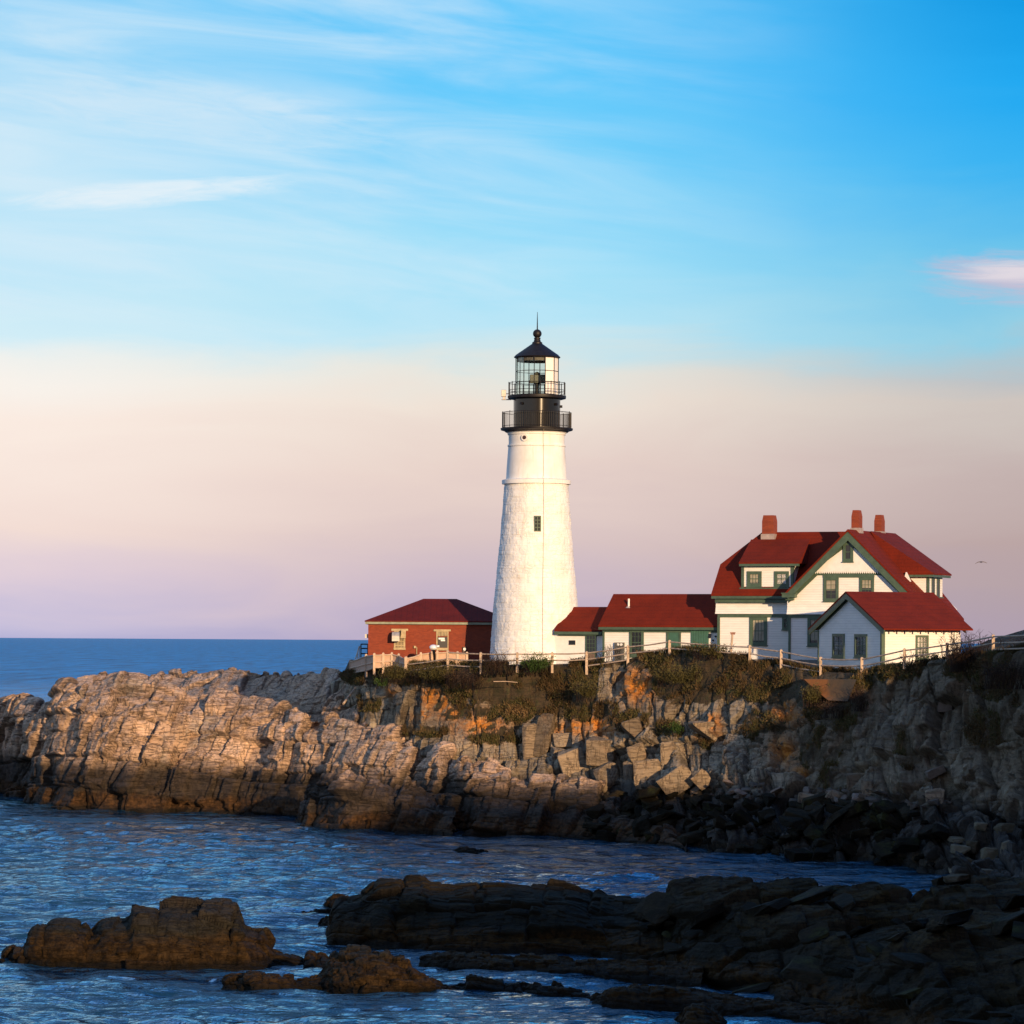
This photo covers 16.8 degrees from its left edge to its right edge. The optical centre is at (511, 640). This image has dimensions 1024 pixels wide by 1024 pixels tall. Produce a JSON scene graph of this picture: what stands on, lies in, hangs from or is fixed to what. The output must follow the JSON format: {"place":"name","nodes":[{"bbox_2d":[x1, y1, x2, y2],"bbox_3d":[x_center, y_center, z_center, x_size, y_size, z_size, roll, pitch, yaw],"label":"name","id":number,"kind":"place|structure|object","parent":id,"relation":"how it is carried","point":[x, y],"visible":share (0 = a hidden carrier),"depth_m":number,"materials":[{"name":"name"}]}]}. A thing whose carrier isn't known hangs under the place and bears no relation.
{"place":"outdoors","nodes":[
{"label":"outdoors","id":0,"kind":"place"},
{"bbox_2d":[0,638,977,1023],"bbox_3d":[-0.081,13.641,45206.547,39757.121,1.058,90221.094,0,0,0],"label":"water","id":1,"kind":"structure","parent":0,"point":[274,874],"depth_m":200.14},
{"bbox_2d":[0,895,328,970],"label":"rocky islet","id":2,"kind":"object","parent":1,"relation":"in","point":[173,932],"visible":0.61,"depth_m":143.07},
{"bbox_2d":[76,667,367,726],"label":"rock ridge","id":3,"kind":"object","parent":1,"relation":"in","point":[309,693],"visible":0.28,"depth_m":289.25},
{"bbox_2d":[0,671,690,852],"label":"rock spit","id":4,"kind":"structure","parent":1,"relation":"in","point":[123,740],"depth_m":270.27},
{"bbox_2d":[586,803,604,818],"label":"boulder","id":5,"kind":"object","parent":4,"relation":"on","point":[595,812],"visible":1,"depth_m":237.18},
{"bbox_2d":[623,761,633,780],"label":"boulder","id":6,"kind":"object","parent":4,"relation":"on","point":[628,771],"visible":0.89,"depth_m":240.22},
{"bbox_2d":[636,814,652,830],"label":"boulder","id":7,"kind":"object","parent":4,"relation":"on","point":[643,822],"visible":1,"depth_m":231.36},
{"bbox_2d":[677,829,704,844],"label":"boulder","id":8,"kind":"object","parent":4,"relation":"on","point":[691,837],"visible":1,"depth_m":226.60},
{"bbox_2d":[295,769,456,835],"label":"rock ledge","id":9,"kind":"object","parent":1,"relation":"in","point":[348,799],"visible":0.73,"depth_m":245.30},
{"bbox_2d":[221,944,589,998],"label":"kelp ledge","id":10,"kind":"object","parent":1,"relation":"in","point":[355,969],"visible":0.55,"depth_m":133.51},
{"bbox_2d":[418,950,703,986],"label":"kelp ledge","id":11,"kind":"object","parent":1,"relation":"in","point":[661,972],"visible":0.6,"depth_m":140.35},
{"bbox_2d":[325,874,1023,1023],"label":"reef","id":12,"kind":"object","parent":1,"relation":"in","point":[972,973],"visible":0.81,"depth_m":137.63},
{"bbox_2d":[633,891,676,924],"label":"boulder","id":13,"kind":"object","parent":12,"relation":"on","point":[652,907],"visible":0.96,"depth_m":147.60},
{"bbox_2d":[647,914,675,931],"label":"boulder","id":14,"kind":"object","parent":12,"relation":"on","point":[658,926],"visible":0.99,"depth_m":146.71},
{"bbox_2d":[731,981,773,993],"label":"boulder","id":15,"kind":"object","parent":12,"relation":"on","point":[754,988],"visible":0.62,"depth_m":132.80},
{"bbox_2d":[745,897,791,915],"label":"boulder","id":16,"kind":"object","parent":12,"relation":"on","point":[769,907],"visible":1,"depth_m":138.19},
{"bbox_2d":[780,955,826,984],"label":"boulder","id":17,"kind":"object","parent":12,"relation":"on","point":[803,969],"visible":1,"depth_m":129.20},
{"bbox_2d":[789,885,837,905],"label":"boulder","id":18,"kind":"object","parent":12,"relation":"on","point":[812,895],"visible":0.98,"depth_m":138.74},
{"bbox_2d":[798,920,829,944],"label":"boulder","id":19,"kind":"object","parent":12,"relation":"on","point":[817,932],"visible":1,"depth_m":133.19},
{"bbox_2d":[824,893,855,913],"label":"boulder","id":20,"kind":"object","parent":12,"relation":"on","point":[845,902],"visible":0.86,"depth_m":136.68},
{"bbox_2d":[892,987,922,998],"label":"boulder","id":21,"kind":"object","parent":12,"relation":"on","point":[913,992],"visible":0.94,"depth_m":118.70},
{"bbox_2d":[888,953,935,969],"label":"boulder","id":22,"kind":"object","parent":12,"relation":"on","point":[916,961],"visible":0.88,"depth_m":121.11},
{"bbox_2d":[904,918,928,931],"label":"boulder","id":23,"kind":"object","parent":12,"relation":"on","point":[916,925],"visible":0.91,"depth_m":127.81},
{"bbox_2d":[938,909,973,926],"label":"boulder","id":24,"kind":"object","parent":12,"relation":"on","point":[958,918],"visible":1,"depth_m":121.96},
{"bbox_2d":[990,910,1023,935],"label":"boulder","id":25,"kind":"object","parent":12,"relation":"on","point":[1001,925],"visible":0.94,"depth_m":121.51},
{"bbox_2d":[1001,894,1023,910],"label":"boulder","id":26,"kind":"object","parent":12,"relation":"on","point":[1015,901],"visible":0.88,"depth_m":128.15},
{"bbox_2d":[1011,921,1023,941],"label":"boulder","id":27,"kind":"object","parent":12,"relation":"on","point":[1017,934],"visible":1,"depth_m":120.33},
{"bbox_2d":[674,1002,727,1023],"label":"kelp ledge","id":28,"kind":"object","parent":1,"relation":"in","point":[701,1013],"visible":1,"depth_m":120.31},
{"bbox_2d":[589,983,890,1023],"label":"kelp ledge","id":29,"kind":"object","parent":1,"relation":"in","point":[636,996],"visible":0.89,"depth_m":127.16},
{"bbox_2d":[784,848,812,861],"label":"boulder","id":30,"kind":"object","parent":1,"relation":"in","point":[798,854],"visible":0.87,"depth_m":214.80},
{"bbox_2d":[0,0,1023,643],"label":"sky","id":31,"kind":"structure","parent":0,"point":[274,274],"materials":[{"name":"blue"}]},
{"bbox_2d":[330,630,1023,885],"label":"cliff","id":32,"kind":"structure","parent":0,"point":[976,783],"depth_m":228.71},
{"bbox_2d":[349,652,406,676],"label":"board fence","id":33,"kind":"object","parent":32,"relation":"on","point":[366,663],"visible":0.91,"depth_m":261.01,"materials":[{"name":"brown wood"}]},
{"bbox_2d":[378,661,412,681],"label":"shrub","id":34,"kind":"object","parent":32,"relation":"on","point":[393,674],"visible":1,"depth_m":256.35,"materials":[{"name":"green plant"}]},
{"bbox_2d":[365,599,492,670],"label":"brick signal house","id":35,"kind":"structure","parent":32,"relation":"on","point":[423,625],"depth_m":264.43,"materials":[{"name":"brick"}]},
{"bbox_2d":[436,631,448,647],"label":"window","id":36,"kind":"structure","parent":35,"relation":"in","point":[442,641],"depth_m":264.37,"materials":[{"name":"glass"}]},
{"bbox_2d":[406,650,467,666],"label":"board fence","id":37,"kind":"object","parent":32,"relation":"on","point":[429,656],"visible":0.53,"depth_m":260.92,"materials":[{"name":"brown wood"}]},
{"bbox_2d":[439,665,485,688],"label":"shrub","id":38,"kind":"object","parent":32,"relation":"on","point":[464,678],"visible":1,"depth_m":252.44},
{"bbox_2d":[479,649,518,674],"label":"shrub","id":39,"kind":"object","parent":32,"relation":"on","point":[498,667],"visible":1,"depth_m":251.48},
{"bbox_2d":[522,723,536,759],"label":"boulder","id":40,"kind":"object","parent":32,"relation":"on","point":[528,735],"visible":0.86,"depth_m":248.61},
{"bbox_2d":[490,312,577,664],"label":"lighthouse","id":41,"kind":"object","parent":32,"relation":"on","point":[535,600],"visible":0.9,"depth_m":257.87,"materials":[{"name":"white paint"}]},
{"bbox_2d":[513,651,555,674],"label":"shrub","id":42,"kind":"object","parent":32,"relation":"on","point":[532,664],"visible":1,"depth_m":250.37,"materials":[{"name":"green plant"}]},
{"bbox_2d":[533,713,554,756],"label":"boulder","id":43,"kind":"object","parent":32,"relation":"on","point":[545,730],"visible":1,"depth_m":248.43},
{"bbox_2d":[551,746,565,760],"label":"boulder","id":44,"kind":"object","parent":32,"relation":"on","point":[554,752],"visible":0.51,"depth_m":246.93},
{"bbox_2d":[553,732,571,747],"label":"boulder","id":45,"kind":"object","parent":44,"relation":"on","point":[562,740],"visible":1,"depth_m":247.62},
{"bbox_2d":[557,747,588,776],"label":"boulder","id":46,"kind":"object","parent":32,"relation":"on","point":[572,760],"visible":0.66,"depth_m":244.86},
{"bbox_2d":[554,607,606,663],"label":"passage","id":47,"kind":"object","parent":32,"relation":"on","point":[576,630],"visible":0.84,"depth_m":256.43,"materials":[{"name":"white paint"}]},
{"bbox_2d":[585,636,596,660],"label":"door","id":48,"kind":"structure","parent":47,"relation":"in","point":[590,641],"depth_m":255.67,"materials":[{"name":"green glass"}]},
{"bbox_2d":[570,674,605,701],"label":"shrub","id":49,"kind":"object","parent":32,"relation":"on","point":[589,692],"visible":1,"depth_m":246.40,"materials":[{"name":"green plant"}]},
{"bbox_2d":[586,736,615,765],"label":"boulder","id":50,"kind":"object","parent":32,"relation":"on","point":[599,751],"visible":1,"depth_m":243.59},
{"bbox_2d":[593,761,619,792],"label":"boulder","id":51,"kind":"object","parent":32,"relation":"on","point":[609,771],"visible":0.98,"depth_m":242.22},
{"bbox_2d":[620,717,642,737],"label":"boulder","id":52,"kind":"object","parent":32,"relation":"on","point":[633,728],"visible":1,"depth_m":241.34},
{"bbox_2d":[626,742,646,762],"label":"boulder","id":53,"kind":"object","parent":32,"relation":"on","point":[636,752],"visible":0.75,"depth_m":240.19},
{"bbox_2d":[633,759,660,788],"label":"boulder","id":54,"kind":"object","parent":32,"relation":"on","point":[650,769],"visible":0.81,"depth_m":237.61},
{"bbox_2d":[640,797,661,812],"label":"boulder","id":55,"kind":"object","parent":32,"relation":"on","point":[645,802],"visible":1,"depth_m":233.39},
{"bbox_2d":[636,788,660,799],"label":"boulder","id":56,"kind":"object","parent":55,"relation":"on","point":[648,793],"visible":1,"depth_m":233.42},
{"bbox_2d":[598,594,717,661],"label":"long wing","id":57,"kind":"structure","parent":32,"relation":"on","point":[634,619],"depth_m":253.36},
{"bbox_2d":[629,630,643,657],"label":"door","id":58,"kind":"structure","parent":57,"relation":"in","point":[632,642],"depth_m":253.38,"materials":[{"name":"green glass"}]},
{"bbox_2d":[666,630,680,647],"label":"door","id":59,"kind":"structure","parent":57,"relation":"in","point":[673,636],"depth_m":252.08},
{"bbox_2d":[691,630,708,647],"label":"barn door","id":60,"kind":"structure","parent":57,"relation":"in","point":[700,637],"depth_m":251.22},
{"bbox_2d":[660,742,675,765],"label":"boulder","id":61,"kind":"object","parent":32,"relation":"on","point":[667,749],"visible":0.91,"depth_m":238.09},
{"bbox_2d":[656,764,693,794],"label":"boulder","id":62,"kind":"object","parent":32,"relation":"on","point":[678,780],"visible":1,"depth_m":234.11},
{"bbox_2d":[339,643,1023,793],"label":"grass","id":63,"kind":"structure","parent":32,"relation":"on","point":[882,670],"depth_m":238.25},
{"bbox_2d":[408,660,458,683],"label":"shrub","id":64,"kind":"object","parent":63,"relation":"on","point":[430,674],"visible":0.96,"depth_m":254.94,"materials":[{"name":"green plant"}]},
{"bbox_2d":[591,643,630,663],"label":"shrub","id":65,"kind":"object","parent":63,"relation":"on","point":[607,653],"visible":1,"depth_m":248.53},
{"bbox_2d":[651,659,702,688],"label":"shrub","id":66,"kind":"object","parent":63,"relation":"on","point":[673,677],"visible":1,"depth_m":241.10,"materials":[{"name":"green plant"}]},
{"bbox_2d":[937,630,992,658],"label":"shrub","id":67,"kind":"object","parent":63,"relation":"on","point":[954,641],"visible":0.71,"depth_m":221.02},
{"bbox_2d":[942,639,991,671],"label":"shrub","id":68,"kind":"object","parent":63,"relation":"on","point":[966,655],"visible":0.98,"depth_m":218.41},
{"bbox_2d":[691,768,711,789],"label":"boulder","id":69,"kind":"object","parent":32,"relation":"on","point":[701,779],"visible":1,"depth_m":233.19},
{"bbox_2d":[688,721,719,741],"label":"boulder","id":70,"kind":"object","parent":32,"relation":"on","point":[700,727],"visible":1,"depth_m":236.84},
{"bbox_2d":[685,638,733,659],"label":"shrub","id":71,"kind":"object","parent":32,"relation":"on","point":[710,648],"visible":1,"depth_m":240.38,"materials":[{"name":"green plant"}]},
{"bbox_2d":[405,634,1023,677],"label":"split rail fence","id":72,"kind":"object","parent":32,"relation":"on","point":[781,651],"visible":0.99,"depth_m":238.20,"materials":[{"name":"white wood"}]},
{"bbox_2d":[730,808,759,826],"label":"boulder","id":73,"kind":"object","parent":32,"relation":"on","point":[740,817],"visible":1,"depth_m":221.69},
{"bbox_2d":[757,808,776,824],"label":"boulder","id":74,"kind":"object","parent":32,"relation":"on","point":[761,814],"visible":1,"depth_m":221.75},
{"bbox_2d":[617,782,952,866],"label":"rubble","id":75,"kind":"object","parent":32,"relation":"on","point":[912,813],"visible":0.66,"depth_m":220.25,"materials":[{"name":"stone"}]},
{"bbox_2d":[783,807,810,828],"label":"boulder","id":76,"kind":"object","parent":32,"relation":"on","point":[795,812],"visible":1,"depth_m":218.60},
{"bbox_2d":[800,682,828,706],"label":"shrub","id":77,"kind":"object","parent":32,"relation":"on","point":[815,696],"visible":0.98,"depth_m":228.89,"materials":[{"name":"green plant"}]},
{"bbox_2d":[802,792,826,809],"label":"boulder","id":78,"kind":"object","parent":32,"relation":"on","point":[810,800],"visible":0.59,"depth_m":221.84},
{"bbox_2d":[803,824,827,840],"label":"boulder","id":79,"kind":"object","parent":32,"relation":"on","point":[812,832],"visible":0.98,"depth_m":216.94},
{"bbox_2d":[812,847,829,859],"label":"boulder","id":80,"kind":"object","parent":32,"relation":"on","point":[820,853],"visible":1,"depth_m":214.34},
{"bbox_2d":[802,679,856,700],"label":"retaining wall","id":81,"kind":"structure","parent":32,"relation":"on","point":[837,690],"depth_m":228.43,"materials":[{"name":"concrete"}]},
{"bbox_2d":[814,698,846,717],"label":"shrub","id":82,"kind":"object","parent":32,"relation":"on","point":[825,709],"visible":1,"depth_m":226.67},
{"bbox_2d":[711,510,963,667],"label":"keepers house","id":83,"kind":"structure","parent":32,"relation":"on","point":[773,589],"depth_m":247.82,"materials":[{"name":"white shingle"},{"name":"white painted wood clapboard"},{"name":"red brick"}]},
{"bbox_2d":[746,571,761,586],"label":"window","id":84,"kind":"structure","parent":83,"relation":"in","point":[755,577],"depth_m":248.72,"materials":[{"name":"green glass"}]},
{"bbox_2d":[749,617,767,645],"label":"window","id":85,"kind":"structure","parent":83,"relation":"in","point":[757,625],"depth_m":248.72,"materials":[{"name":"green glass"}]},
{"bbox_2d":[773,571,788,586],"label":"window","id":86,"kind":"structure","parent":83,"relation":"in","point":[781,578],"depth_m":247.87,"materials":[{"name":"green glass"}]},
{"bbox_2d":[806,617,818,646],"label":"window","id":87,"kind":"structure","parent":83,"relation":"in","point":[812,639],"depth_m":245.28,"materials":[{"name":"green glass"}]},
{"bbox_2d":[822,577,838,601],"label":"window","id":88,"kind":"structure","parent":83,"relation":"in","point":[830,584],"depth_m":244.68,"materials":[{"name":"green glass"}]},
{"bbox_2d":[842,542,853,562],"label":"window","id":89,"kind":"structure","parent":83,"relation":"in","point":[847,547],"depth_m":244.09,"materials":[{"name":"green glass"}]},
{"bbox_2d":[859,577,873,591],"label":"window","id":90,"kind":"structure","parent":83,"relation":"in","point":[866,584],"depth_m":243.67,"materials":[{"name":"green glass"}]},
{"bbox_2d":[823,801,854,830],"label":"boulder","id":91,"kind":"object","parent":32,"relation":"on","point":[835,818],"visible":1,"depth_m":215.88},
{"bbox_2d":[846,773,860,794],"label":"boulder","id":92,"kind":"object","parent":32,"relation":"on","point":[852,779],"visible":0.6,"depth_m":221.53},
{"bbox_2d":[846,682,868,710],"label":"shrub","id":93,"kind":"object","parent":32,"relation":"on","point":[860,698],"visible":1,"depth_m":226.34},
{"bbox_2d":[870,800,895,813],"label":"boulder","id":94,"kind":"object","parent":32,"relation":"on","point":[886,806],"visible":1,"depth_m":214.71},
{"bbox_2d":[873,827,895,842],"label":"boulder","id":95,"kind":"object","parent":32,"relation":"on","point":[886,832],"visible":0.98,"depth_m":212.78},
{"bbox_2d":[873,840,896,859],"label":"boulder","id":96,"kind":"object","parent":32,"relation":"on","point":[882,850],"visible":1,"depth_m":210.41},
{"bbox_2d":[871,830,900,841],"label":"boulder","id":97,"kind":"object","parent":32,"relation":"on","point":[875,833],"visible":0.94,"depth_m":213.44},
{"bbox_2d":[876,812,903,829],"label":"boulder","id":98,"kind":"object","parent":97,"relation":"on","point":[885,820],"visible":0.93,"depth_m":212.96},
{"bbox_2d":[808,591,972,669],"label":"cottage","id":99,"kind":"structure","parent":32,"relation":"on","point":[851,625],"depth_m":234.64,"materials":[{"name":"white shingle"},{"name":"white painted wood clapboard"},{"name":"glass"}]},
{"bbox_2d":[831,634,844,658],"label":"window","id":100,"kind":"structure","parent":99,"relation":"in","point":[841,656],"depth_m":237.27,"materials":[{"name":"green glass"}]},
{"bbox_2d":[853,634,866,658],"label":"window","id":101,"kind":"structure","parent":99,"relation":"in","point":[856,639],"depth_m":234.62,"materials":[{"name":"green glass"}]},
{"bbox_2d":[915,635,928,660],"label":"window","id":102,"kind":"structure","parent":99,"relation":"in","point":[926,639],"depth_m":233.19,"materials":[{"name":"green glass"}]},
{"bbox_2d":[891,837,920,852],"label":"boulder","id":103,"kind":"object","parent":32,"relation":"on","point":[905,844],"visible":1,"depth_m":207.57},
{"bbox_2d":[918,824,937,839],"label":"boulder","id":104,"kind":"object","parent":32,"relation":"on","point":[925,832],"visible":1,"depth_m":206.22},
{"bbox_2d":[925,788,944,807],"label":"boulder","id":105,"kind":"object","parent":32,"relation":"on","point":[935,793],"visible":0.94,"depth_m":210.78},
{"bbox_2d":[925,765,946,778],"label":"boulder","id":106,"kind":"object","parent":32,"relation":"on","point":[935,772],"visible":1,"depth_m":215.99,"materials":[{"name":"stone"}]},
{"bbox_2d":[932,823,948,839],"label":"boulder","id":107,"kind":"object","parent":32,"relation":"on","point":[940,831],"visible":1,"depth_m":205.64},
{"bbox_2d":[943,874,969,882],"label":"boulder","id":108,"kind":"object","parent":32,"relation":"on","point":[951,878],"visible":1,"depth_m":192.85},
{"bbox_2d":[980,847,998,858],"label":"boulder","id":109,"kind":"object","parent":32,"relation":"on","point":[991,853],"visible":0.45,"depth_m":200.21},
{"bbox_2d":[980,655,1023,688],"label":"shrub","id":110,"kind":"object","parent":32,"relation":"on","point":[1014,678],"visible":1,"depth_m":209.44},
{"bbox_2d":[993,823,1014,833],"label":"boulder","id":111,"kind":"object","parent":32,"relation":"on","point":[1006,827],"visible":1,"depth_m":200.78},
{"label":"boulder","id":112,"kind":"object","parent":32,"relation":"on","visible":0},
{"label":"boulder","id":113,"kind":"object","parent":112,"relation":"on","visible":0},
{"bbox_2d":[778,815,805,827],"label":"boulder","id":114,"kind":"object","parent":113,"relation":"on","point":[790,821],"visible":1,"depth_m":217.76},
{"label":"boulder","id":115,"kind":"object","parent":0,"visible":0},
{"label":"boulder","id":116,"kind":"object","parent":115,"relation":"on","visible":0},
{"bbox_2d":[809,801,823,824],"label":"boulder","id":117,"kind":"object","parent":116,"relation":"on","point":[816,812],"visible":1,"depth_m":218.60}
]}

